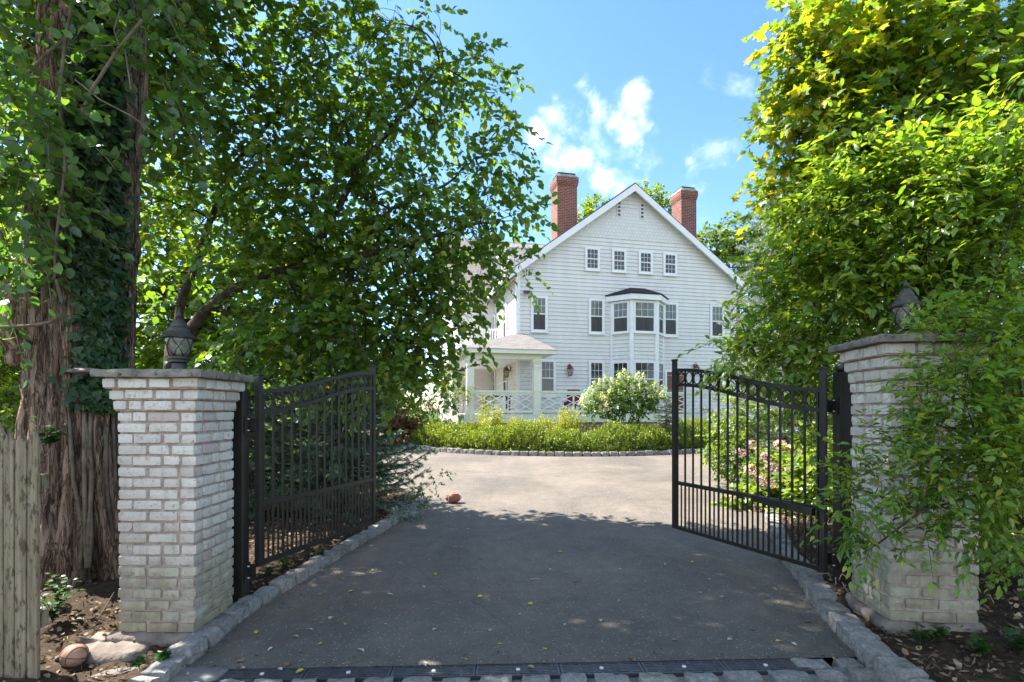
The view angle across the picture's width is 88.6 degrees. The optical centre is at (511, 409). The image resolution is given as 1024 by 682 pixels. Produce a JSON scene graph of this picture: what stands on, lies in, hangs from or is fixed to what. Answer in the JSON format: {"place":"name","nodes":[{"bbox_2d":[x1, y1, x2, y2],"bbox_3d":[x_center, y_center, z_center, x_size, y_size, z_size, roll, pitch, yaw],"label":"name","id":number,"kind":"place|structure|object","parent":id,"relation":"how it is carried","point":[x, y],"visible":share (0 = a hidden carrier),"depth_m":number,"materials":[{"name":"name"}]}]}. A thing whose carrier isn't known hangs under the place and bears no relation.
{"place":"outdoors","nodes":[
{"label":"outdoors","id":0,"kind":"place"},
{"bbox_2d":[0,410,1023,681],"bbox_3d":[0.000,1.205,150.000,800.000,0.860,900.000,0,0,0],"label":"ground","id":1,"kind":"structure","parent":0,"point":[998,650],"depth_m":3.66,"materials":[{"name":"soil"}]},
{"bbox_2d":[0,176,22,436],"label":"woodland tree","id":2,"kind":"object","parent":1,"relation":"on","point":[10,395],"visible":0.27,"depth_m":8.47,"materials":[{"name":"green plant"}]},
{"bbox_2d":[0,38,32,431],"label":"woodland tree","id":3,"kind":"object","parent":1,"relation":"on","point":[2,122],"visible":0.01,"depth_m":15.30,"materials":[{"name":"green plant"}]},
{"bbox_2d":[0,422,48,678],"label":"picket fence","id":4,"kind":"object","parent":1,"relation":"on","point":[24,618],"visible":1,"depth_m":3.02,"materials":[{"name":"wood"}]},
{"bbox_2d":[43,570,81,603],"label":"weed plant","id":5,"kind":"object","parent":1,"relation":"on","point":[60,593],"visible":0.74,"depth_m":3.93,"materials":[{"name":"green plant"}]},
{"bbox_2d":[40,586,85,622],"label":"weed plant","id":6,"kind":"object","parent":1,"relation":"on","point":[54,610],"visible":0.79,"depth_m":3.69,"materials":[{"name":"green plant"}]},
{"bbox_2d":[59,643,88,666],"bbox_3d":[-2.685,1.508,3.220,0.145,0.143,0.148,0,0,0],"label":"basketball","id":7,"kind":"object","parent":1,"relation":"on","point":[74,655],"visible":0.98,"depth_m":3.18,"materials":[{"name":"leather"}]},
{"bbox_2d":[95,592,113,622],"bbox_3d":[-2.935,1.445,3.769,0.034,0.216,0.167,0,0,21],"label":"dry stick","id":8,"kind":"object","parent":1,"relation":"on","point":[104,608],"visible":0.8,"depth_m":3.76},
{"bbox_2d":[129,654,147,667],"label":"weed plant","id":9,"kind":"object","parent":1,"relation":"on","point":[138,661],"visible":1,"depth_m":3.05,"materials":[{"name":"green plant"}]},
{"bbox_2d":[56,368,253,666],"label":"gate pillar","id":10,"kind":"structure","parent":1,"relation":"on","point":[175,506],"depth_m":3.48,"materials":[{"name":"white brick"}]},
{"bbox_2d":[161,309,196,368],"bbox_3d":[-2.360,-0.487,3.720,0.220,0.450,0.220,0,0,0],"label":"pillar lantern","id":11,"kind":"object","parent":10,"relation":"on","point":[178,329],"visible":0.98,"depth_m":3.68,"materials":[{"name":"grey metal"}]},
{"bbox_2d":[0,0,390,592],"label":"old tree","id":12,"kind":"object","parent":1,"relation":"on","point":[60,523],"visible":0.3,"depth_m":4.55,"materials":[{"name":"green plant"}]},
{"bbox_2d":[34,270,59,276],"bbox_3d":[-3.936,-1.145,4.420,0.262,0.056,0.208,0,0,0],"label":"shelf fungus","id":13,"kind":"object","parent":12,"relation":"attached to","point":[42,272],"visible":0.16,"depth_m":4.34},
{"bbox_2d":[27,416,67,447],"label":"weed plant","id":14,"kind":"object","parent":12,"relation":"attached to","point":[49,440],"visible":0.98,"depth_m":3.40,"materials":[{"name":"green plant"}]},
{"bbox_2d":[66,368,95,373],"bbox_3d":[-3.561,-0.324,4.360,0.240,0.055,0.192,0,0,0],"label":"shelf fungus","id":15,"kind":"object","parent":12,"relation":"attached to","point":[80,370],"visible":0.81,"depth_m":4.29},
{"bbox_2d":[45,0,142,568],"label":"ivy vine","id":16,"kind":"object","parent":12,"relation":"attached to","point":[98,314],"visible":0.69,"depth_m":4.57,"materials":[{"name":"green plant"}]},
{"bbox_2d":[0,0,263,387],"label":"hanging vine","id":17,"kind":"object","parent":12,"relation":"hanging from","point":[42,106],"visible":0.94,"depth_m":4.22,"materials":[{"name":"green plant"}]},
{"bbox_2d":[134,135,278,391],"bbox_3d":[-11.974,-4.625,18.963,6.994,12.280,9.052,0,0,-36],"label":"woodland tree","id":18,"kind":"object","parent":1,"relation":"on","point":[150,355],"visible":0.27,"depth_m":17.86,"materials":[{"name":"green plant"}]},
{"bbox_2d":[232,382,255,603],"bbox_3d":[-2.122,0.700,4.133,0.158,1.900,0.118,0,0,0],"label":"gate post","id":19,"kind":"object","parent":1,"relation":"on","point":[243,567],"visible":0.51,"depth_m":4.08,"materials":[{"name":"metal"}]},
{"bbox_2d":[254,365,376,566],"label":"driveway gate","id":20,"kind":"structure","parent":19,"relation":"attached to","point":[261,502],"depth_m":4.80,"materials":[{"name":"metal"}]},
{"bbox_2d":[258,563,274,576],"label":"weed plant","id":21,"kind":"object","parent":1,"relation":"on","point":[268,571],"visible":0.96,"depth_m":4.58,"materials":[{"name":"green plant"}]},
{"bbox_2d":[202,324,334,519],"bbox_3d":[-3.709,0.355,7.236,2.399,3.074,2.351,0,0,0],"label":"spruce tree","id":22,"kind":"object","parent":1,"relation":"on","point":[268,461],"visible":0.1,"depth_m":7.21,"materials":[{"name":"green plant"}]},
{"bbox_2d":[126,482,425,681],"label":"kerb","id":23,"kind":"structure","parent":1,"relation":"on","point":[193,646],"depth_m":3.96,"materials":[{"name":"stone"}]},
{"bbox_2d":[152,647,171,661],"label":"weed plant","id":24,"kind":"object","parent":23,"relation":"on","point":[160,656],"visible":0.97,"depth_m":3.11,"materials":[{"name":"green plant"}]},
{"bbox_2d":[315,548,324,556],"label":"weed plant","id":25,"kind":"object","parent":23,"relation":"on","point":[319,552],"visible":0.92,"depth_m":5.20,"materials":[{"name":"green plant"}]},
{"bbox_2d":[274,558,293,568],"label":"weed plant","id":26,"kind":"object","parent":1,"relation":"on","point":[286,564],"visible":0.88,"depth_m":4.78,"materials":[{"name":"green plant"}]},
{"bbox_2d":[249,362,327,504],"bbox_3d":[-3.916,0.850,8.324,2.097,3.285,1.948,0,0,0],"label":"understory shrub","id":27,"kind":"object","parent":1,"relation":"on","point":[277,404],"visible":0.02,"depth_m":8.23,"materials":[{"name":"green plant"}]},
{"bbox_2d":[225,203,431,444],"bbox_3d":[-7.092,-3.087,19.609,8.168,10.032,7.171,0,0,0],"label":"woodland tree","id":28,"kind":"object","parent":1,"relation":"on","point":[278,313],"visible":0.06,"depth_m":19.40,"materials":[{"name":"green plant"}]},
{"bbox_2d":[249,315,437,522],"bbox_3d":[-2.543,0.172,7.832,2.974,3.203,2.906,0,0,0],"label":"spruce tree","id":29,"kind":"object","parent":1,"relation":"on","point":[386,455],"visible":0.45,"depth_m":7.45,"materials":[{"name":"green plant"}]},
{"bbox_2d":[137,0,560,444],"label":"spreading tree","id":30,"kind":"object","parent":1,"relation":"on","point":[359,244],"visible":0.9,"depth_m":6.84,"materials":[{"name":"green plant"}]},
{"bbox_2d":[366,387,427,431],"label":"shrub","id":31,"kind":"object","parent":1,"relation":"on","point":[407,407],"visible":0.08,"depth_m":20.30,"materials":[{"name":"green plant"}]},
{"bbox_2d":[369,409,428,444],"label":"reddish plant","id":32,"kind":"object","parent":1,"relation":"on","point":[402,422],"visible":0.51,"depth_m":19.00,"materials":[{"name":"red plant"}]},
{"bbox_2d":[381,493,430,524],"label":"juniper","id":33,"kind":"object","parent":1,"relation":"on","point":[396,510],"visible":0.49,"depth_m":7.02,"materials":[{"name":"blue plant"}]},
{"bbox_2d":[391,469,455,511],"bbox_3d":[-1.258,1.236,7.551,0.926,0.763,0.508,0,0,11],"label":"drooping sprig","id":34,"kind":"object","parent":1,"relation":"on","point":[419,489],"visible":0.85,"depth_m":7.58,"materials":[{"name":"green plant"}]},
{"bbox_2d":[87,667,879,681],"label":"apron mortar","id":35,"kind":"object","parent":1,"relation":"on","point":[767,678],"visible":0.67,"depth_m":3.07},
{"bbox_2d":[171,666,230,681],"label":"stone","id":36,"kind":"object","parent":35,"relation":"on","point":[208,673],"visible":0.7,"depth_m":3.08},
{"bbox_2d":[0,485,1023,681],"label":"leaf litter","id":37,"kind":"object","parent":1,"relation":"on","point":[904,651],"visible":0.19,"depth_m":3.65,"materials":[{"name":"plant"}]},
{"bbox_2d":[212,658,814,681],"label":"trench drain","id":38,"kind":"object","parent":1,"relation":"in","point":[629,675],"visible":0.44,"depth_m":3.07,"materials":[{"name":"metal"}]},
{"bbox_2d":[215,668,308,680],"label":"drain grate","id":39,"kind":"object","parent":38,"relation":"on","point":[263,673],"visible":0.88,"depth_m":3.09,"materials":[{"name":"metal"}]},
{"bbox_2d":[303,666,392,678],"bbox_3d":[-0.969,1.562,3.108,0.497,0.025,0.142,0,0,-2],"label":"drain grate","id":40,"kind":"object","parent":38,"relation":"on","point":[344,672],"visible":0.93,"depth_m":3.11,"materials":[{"name":"metal"}]},
{"bbox_2d":[390,664,475,677],"bbox_3d":[-0.466,1.562,3.126,0.497,0.025,0.142,0,0,-2],"label":"drain grate","id":41,"kind":"object","parent":38,"relation":"on","point":[435,671],"visible":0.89,"depth_m":3.12,"materials":[{"name":"metal"}]},
{"bbox_2d":[476,663,560,675],"bbox_3d":[0.036,1.562,3.143,0.497,0.025,0.142,0,0,-2],"label":"drain grate","id":42,"kind":"object","parent":38,"relation":"on","point":[523,669],"visible":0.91,"depth_m":3.14,"materials":[{"name":"metal"}]},
{"bbox_2d":[559,662,645,673],"bbox_3d":[0.539,1.562,3.161,0.497,0.025,0.142,0,0,-2],"label":"drain grate","id":43,"kind":"object","parent":38,"relation":"on","point":[603,667],"visible":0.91,"depth_m":3.16,"materials":[{"name":"metal"}]},
{"bbox_2d":[640,660,726,672],"bbox_3d":[1.042,1.562,3.179,0.497,0.025,0.142,0,0,-2],"label":"drain grate","id":44,"kind":"object","parent":38,"relation":"on","point":[684,666],"visible":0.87,"depth_m":3.18,"materials":[{"name":"metal"}]},
{"bbox_2d":[720,659,811,670],"bbox_3d":[1.544,1.562,3.196,0.497,0.025,0.142,0,0,-2],"label":"drain grate","id":45,"kind":"object","parent":38,"relation":"on","point":[762,665],"visible":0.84,"depth_m":3.19,"materials":[{"name":"metal"}]},
{"bbox_2d":[135,278,894,427],"bbox_3d":[0.025,-3.735,37.517,96.971,10.320,21.956,0,0,0],"label":"wood","id":46,"kind":"object","parent":1,"relation":"on","point":[406,394],"depth_m":34.36,"materials":[{"name":"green plant"}]},
{"bbox_2d":[412,439,713,453],"bbox_3d":[1.900,1.171,19.000,11.200,0.216,7.900,0,0,0],"label":"planting bed","id":47,"kind":"object","parent":1,"relation":"on","point":[577,450],"visible":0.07,"depth_m":16.04,"materials":[{"name":"soil"}]},
{"bbox_2d":[407,370,476,428],"bbox_3d":[-2.536,-0.171,18.609,2.544,2.865,1.760,0,0,0],"label":"porch shrub","id":48,"kind":"object","parent":47,"relation":"on","point":[431,407],"visible":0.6,"depth_m":18.60,"materials":[{"name":"green plant"}]},
{"bbox_2d":[475,395,490,429],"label":"tall weed","id":49,"kind":"object","parent":47,"relation":"on","point":[482,404],"visible":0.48,"depth_m":17.58,"materials":[{"name":"green plant"}]},
{"bbox_2d":[468,404,522,434],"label":"golden shrub","id":50,"kind":"object","parent":47,"relation":"on","point":[496,419],"visible":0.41,"depth_m":17.08,"materials":[{"name":"yellow plant"}]},
{"bbox_2d":[501,418,531,446],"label":"golden shrub","id":51,"kind":"object","parent":47,"relation":"on","point":[517,425],"visible":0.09,"depth_m":16.80,"materials":[{"name":"yellow plant"}]},
{"bbox_2d":[523,414,557,445],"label":"golden shrub","id":52,"kind":"object","parent":47,"relation":"on","point":[546,424],"visible":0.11,"depth_m":16.73,"materials":[{"name":"yellow plant"}]},
{"bbox_2d":[410,417,721,454],"bbox_3d":[1.918,0.794,17.302,11.162,1.203,4.517,0,0,0],"label":"clipped hedge","id":53,"kind":"object","parent":47,"relation":"on","point":[446,433],"visible":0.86,"depth_m":15.83,"materials":[{"name":"green plant"}]},
{"bbox_2d":[541,407,603,445],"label":"golden shrub","id":54,"kind":"object","parent":47,"relation":"on","point":[565,423],"visible":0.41,"depth_m":16.71,"materials":[{"name":"yellow plant"}]},
{"bbox_2d":[578,368,667,445],"bbox_3d":[3.505,-0.072,16.846,2.902,2.570,1.674,0,0,0],"label":"hydrangea bush","id":55,"kind":"object","parent":47,"relation":"on","point":[607,402],"visible":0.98,"depth_m":16.71,"materials":[{"name":"green plant"}]},
{"bbox_2d":[648,396,686,445],"bbox_3d":[5.037,0.475,17.201,1.404,1.950,1.479,0,0,-19],"label":"blue spruce","id":56,"kind":"object","parent":47,"relation":"on","point":[667,420],"visible":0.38,"depth_m":17.16,"materials":[{"name":"green plant"}]},
{"bbox_2d":[404,440,724,456],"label":"kerb","id":57,"kind":"structure","parent":1,"relation":"on","point":[557,453],"depth_m":15.20,"materials":[{"name":"stone"}]},
{"bbox_2d":[577,191,609,222],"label":"tree","id":58,"kind":"object","parent":1,"relation":"on","point":[588,208],"visible":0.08,"depth_m":37.70,"materials":[{"name":"green plant"}]},
{"bbox_2d":[437,172,801,438],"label":"house","id":59,"kind":"structure","parent":1,"relation":"on","point":[635,277],"depth_m":23.23,"materials":[{"name":"paint"}]},
{"bbox_2d":[493,314,494,338],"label":"window","id":60,"kind":"structure","parent":59,"relation":"in","point":[494,314],"depth_m":26.97,"materials":[{"name":"white paint"}]},
{"bbox_2d":[493,369,494,400],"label":"window","id":61,"kind":"structure","parent":59,"relation":"in","point":[494,369],"depth_m":27.08,"materials":[{"name":"white paint"}]},
{"bbox_2d":[482,396,511,413],"bbox_3d":[-0.629,-0.192,21.166,1.100,0.720,0.700,0,0,-13],"label":"porch table","id":62,"kind":"object","parent":59,"relation":"on","point":[496,396],"visible":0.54,"depth_m":20.88,"materials":[{"name":"white paint"}]},
{"bbox_2d":[502,365,506,399],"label":"window","id":63,"kind":"structure","parent":59,"relation":"in","point":[504,379],"depth_m":24.60,"materials":[{"name":"white paint"}]},
{"bbox_2d":[503,303,506,336],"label":"window","id":64,"kind":"structure","parent":59,"relation":"in","point":[505,305],"depth_m":24.49,"materials":[{"name":"white paint"}]},
{"bbox_2d":[530,295,547,332],"bbox_3d":[1.179,-4.104,22.542,0.779,1.603,0.080,0,0,-13],"label":"window","id":65,"kind":"structure","parent":59,"relation":"in","point":[538,325],"depth_m":22.57,"materials":[{"name":"white paint"}]},
{"bbox_2d":[541,359,556,397],"bbox_3d":[1.541,-1.349,22.626,0.779,1.648,0.080,0,0,-13],"label":"window","id":66,"kind":"structure","parent":59,"relation":"in","point":[548,370],"depth_m":22.65,"materials":[{"name":"white paint"}]},
{"bbox_2d":[563,389,579,413],"bbox_3d":[2.375,-0.317,20.849,0.540,0.971,0.569,0,0,-13],"label":"porch chair","id":67,"kind":"object","parent":59,"relation":"on","point":[570,399],"visible":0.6,"depth_m":20.62,"materials":[{"name":"red fabric"}]},
{"bbox_2d":[584,246,600,271],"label":"window","id":68,"kind":"structure","parent":59,"relation":"in","point":[592,254],"depth_m":23.10,"materials":[{"name":"white paint"}]},
{"bbox_2d":[588,298,604,334],"bbox_3d":[3.732,-4.104,23.131,0.779,1.603,0.080,0,0,-13],"label":"window","id":69,"kind":"structure","parent":59,"relation":"in","point":[596,306],"depth_m":23.14,"materials":[{"name":"white paint"}]},
{"bbox_2d":[588,360,604,390],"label":"window","id":70,"kind":"structure","parent":59,"relation":"in","point":[596,368],"depth_m":23.13,"materials":[{"name":"white paint"}]},
{"bbox_2d":[611,248,626,273],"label":"window","id":71,"kind":"structure","parent":59,"relation":"in","point":[619,256],"depth_m":23.38,"materials":[{"name":"white paint"}]},
{"bbox_2d":[611,300,628,334],"bbox_3d":[4.762,-4.043,23.050,0.812,1.435,0.080,0,0,32],"label":"window","id":72,"kind":"structure","parent":59,"relation":"in","point":[620,310],"depth_m":23.06,"materials":[{"name":"white paint"}]},
{"bbox_2d":[612,361,628,397],"bbox_3d":[4.762,-1.327,23.050,0.812,1.603,0.080,0,0,32],"label":"window","id":73,"kind":"structure","parent":59,"relation":"in","point":[618,365],"depth_m":23.06,"materials":[{"name":"white paint"}]},
{"bbox_2d":[605,288,668,422],"bbox_3d":[5.738,-2.092,23.214,3.121,6.785,0.955,0,0,-13],"label":"bay window","id":74,"kind":"structure","parent":59,"relation":"in","point":[631,347],"depth_m":23.02,"materials":[{"name":"paint"}]},
{"bbox_2d":[634,300,655,333],"bbox_3d":[5.798,-4.043,22.921,1.068,1.435,0.080,0,0,-13],"label":"window","id":75,"kind":"structure","parent":59,"relation":"in","point":[644,311],"depth_m":22.93,"materials":[{"name":"white paint"}]},
{"bbox_2d":[634,361,655,396],"bbox_3d":[5.798,-1.327,22.921,1.068,1.603,0.080,0,0,-13],"label":"window","id":76,"kind":"structure","parent":59,"relation":"in","point":[648,367],"depth_m":22.95,"materials":[{"name":"white paint"}]},
{"bbox_2d":[638,250,653,274],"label":"window","id":77,"kind":"structure","parent":59,"relation":"in","point":[645,258],"depth_m":23.67,"materials":[{"name":"white paint"}]},
{"bbox_2d":[659,302,663,335],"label":"window","id":78,"kind":"structure","parent":59,"relation":"in","point":[661,307],"depth_m":23.57,"materials":[{"name":"white paint"}]},
{"bbox_2d":[659,362,663,391],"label":"window","id":79,"kind":"structure","parent":59,"relation":"in","point":[661,365],"depth_m":23.57,"materials":[{"name":"white paint"}]},
{"bbox_2d":[663,252,677,276],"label":"window","id":80,"kind":"structure","parent":59,"relation":"in","point":[669,259],"depth_m":23.94,"materials":[{"name":"white paint"}]},
{"bbox_2d":[663,302,678,337],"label":"window","id":81,"kind":"structure","parent":59,"relation":"in","point":[671,309],"depth_m":23.96,"materials":[{"name":"white paint"}]},
{"bbox_2d":[664,370,683,412],"bbox_3d":[7.470,-0.829,24.014,1.040,1.994,0.110,0,0,-13],"label":"door","id":82,"kind":"structure","parent":59,"relation":"in","point":[668,378],"depth_m":23.97,"materials":[{"name":"white paint"}]},
{"bbox_2d":[710,304,724,338],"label":"window","id":83,"kind":"structure","parent":59,"relation":"in","point":[716,311],"depth_m":24.49,"materials":[{"name":"white paint"}]},
{"bbox_2d":[711,363,725,398],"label":"window","id":84,"kind":"structure","parent":59,"relation":"in","point":[712,364],"depth_m":24.49,"materials":[{"name":"white paint"}]},
{"bbox_2d":[636,179,671,214],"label":"tree","id":85,"kind":"object","parent":1,"relation":"on","point":[660,200],"visible":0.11,"depth_m":38.52,"materials":[{"name":"green plant"}]},
{"bbox_2d":[694,389,777,483],"bbox_3d":[4.318,0.636,10.031,1.716,2.129,1.364,0,0,0],"label":"yellow bush","id":86,"kind":"object","parent":1,"relation":"on","point":[723,461],"visible":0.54,"depth_m":9.95,"materials":[{"name":"green plant"}]},
{"bbox_2d":[696,210,790,365],"bbox_3d":[15.779,-6.808,35.297,9.104,15.738,6.434,0,0,0],"label":"tree","id":87,"kind":"object","parent":1,"relation":"on","point":[728,245],"visible":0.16,"depth_m":35.31,"materials":[{"name":"green plant"}]},
{"bbox_2d":[699,176,832,446],"bbox_3d":[8.809,-2.969,17.296,4.920,9.569,5.031,0,0,0],"label":"blue spruce","id":88,"kind":"object","parent":1,"relation":"on","point":[755,299],"visible":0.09,"depth_m":17.35,"materials":[{"name":"green plant"}]},
{"bbox_2d":[720,391,815,479],"bbox_3d":[5.462,0.645,10.255,2.589,2.290,2.303,0,0,0],"label":"blue spruce","id":89,"kind":"object","parent":1,"relation":"on","point":[784,434],"visible":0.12,"depth_m":10.16,"materials":[{"name":"green plant"}]},
{"bbox_2d":[711,435,829,511],"bbox_3d":[4.084,1.199,7.977,2.074,1.628,1.336,0,0,0],"label":"pink hydrangea","id":90,"kind":"object","parent":1,"relation":"on","point":[774,466],"visible":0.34,"depth_m":7.83,"materials":[{"name":"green plant"}]},
{"bbox_2d":[760,417,832,519],"bbox_3d":[4.199,0.980,6.966,1.433,1.814,1.449,0,0,42],"label":"yellow grass shrub","id":91,"kind":"object","parent":1,"relation":"on","point":[798,472],"visible":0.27,"depth_m":6.98,"materials":[{"name":"green plant"}]},
{"bbox_2d":[827,362,852,584],"bbox_3d":[2.722,0.610,4.363,0.158,2.020,0.118,0,0,0],"label":"gate post","id":92,"kind":"object","parent":1,"relation":"on","point":[839,404],"visible":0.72,"depth_m":4.31,"materials":[{"name":"metal"}]},
{"bbox_2d":[671,359,827,572],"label":"driveway gate","id":93,"kind":"structure","parent":92,"relation":"attached to","point":[804,508],"depth_m":4.94,"materials":[{"name":"metal"}]},
{"bbox_2d":[765,505,932,681],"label":"kerb","id":94,"kind":"structure","parent":1,"relation":"on","point":[877,656],"depth_m":3.53,"materials":[{"name":"stone"}]},
{"bbox_2d":[676,63,1023,466],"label":"lance leaf tree","id":95,"kind":"object","parent":1,"relation":"on","point":[934,174],"visible":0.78,"depth_m":4.71,"materials":[{"name":"green plant"}]},
{"bbox_2d":[728,0,1023,344],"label":"maple tree","id":96,"kind":"object","parent":1,"relation":"on","point":[869,50],"visible":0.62,"depth_m":5.32,"materials":[{"name":"green plant"}]},
{"bbox_2d":[785,0,1023,604],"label":"overhanging shrub","id":97,"kind":"object","parent":1,"relation":"on","point":[982,454],"visible":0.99,"depth_m":3.04,"materials":[{"name":"green plant"}]},
{"bbox_2d":[798,206,1023,486],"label":"roadside tree","id":98,"kind":"object","parent":1,"relation":"on","point":[829,396],"depth_m":8.62,"materials":[{"name":"green plant"}]},
{"bbox_2d":[828,332,1005,635],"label":"gate pillar","id":99,"kind":"structure","parent":1,"relation":"on","point":[904,600],"depth_m":3.49,"materials":[{"name":"white brick"}]},
{"bbox_2d":[888,280,924,332],"bbox_3d":[2.788,-0.706,3.714,0.209,0.428,0.209,0,0,0],"label":"pillar lantern","id":100,"kind":"object","parent":99,"relation":"on","point":[904,294],"visible":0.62,"depth_m":3.69,"materials":[{"name":"grey metal"}]},
{"bbox_2d":[909,623,934,645],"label":"weed plant","id":101,"kind":"object","parent":1,"relation":"on","point":[921,635],"visible":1,"depth_m":3.25,"materials":[{"name":"green plant"}]},
{"bbox_2d":[930,622,951,641],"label":"weed plant","id":102,"kind":"object","parent":1,"relation":"on","point":[941,632],"visible":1,"depth_m":3.29,"materials":[{"name":"green plant"}]},
{"bbox_2d":[966,632,992,656],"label":"weed plant","id":103,"kind":"object","parent":1,"relation":"on","point":[982,645],"visible":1,"depth_m":3.09,"materials":[{"name":"green plant"}]},
{"bbox_2d":[977,343,1023,597],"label":"woodland shrub","id":104,"kind":"object","parent":1,"relation":"on","point":[1019,537],"visible":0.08,"depth_m":4.28,"materials":[{"name":"green plant"}]},
{"bbox_2d":[1003,627,1023,653],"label":"weed plant","id":105,"kind":"object","parent":1,"relation":"on","point":[1017,643],"visible":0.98,"depth_m":3.09,"materials":[{"name":"green plant"}]},
{"bbox_2d":[0,0,1023,409],"label":"sky","id":106,"kind":"structure","parent":0,"point":[627,92],"materials":[{"name":"blue"}]},
{"bbox_2d":[186,427,856,668],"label":"driveway","id":107,"kind":"structure","parent":0,"point":[598,521],"depth_m":4.59,"materials":[{"name":"asphalt"}]},
{"bbox_2d":[445,492,461,502],"bbox_3d":[-0.919,1.383,8.250,0.249,0.168,0.176,0,0,-1],"label":"football","id":108,"kind":"object","parent":107,"relation":"on","point":[453,497],"visible":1,"depth_m":8.19,"materials":[{"name":"leather"}]},
{"bbox_2d":[181,657,877,681],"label":"cobble paving","id":109,"kind":"structure","parent":0,"point":[823,669],"depth_m":3.04,"materials":[{"name":"stone"}]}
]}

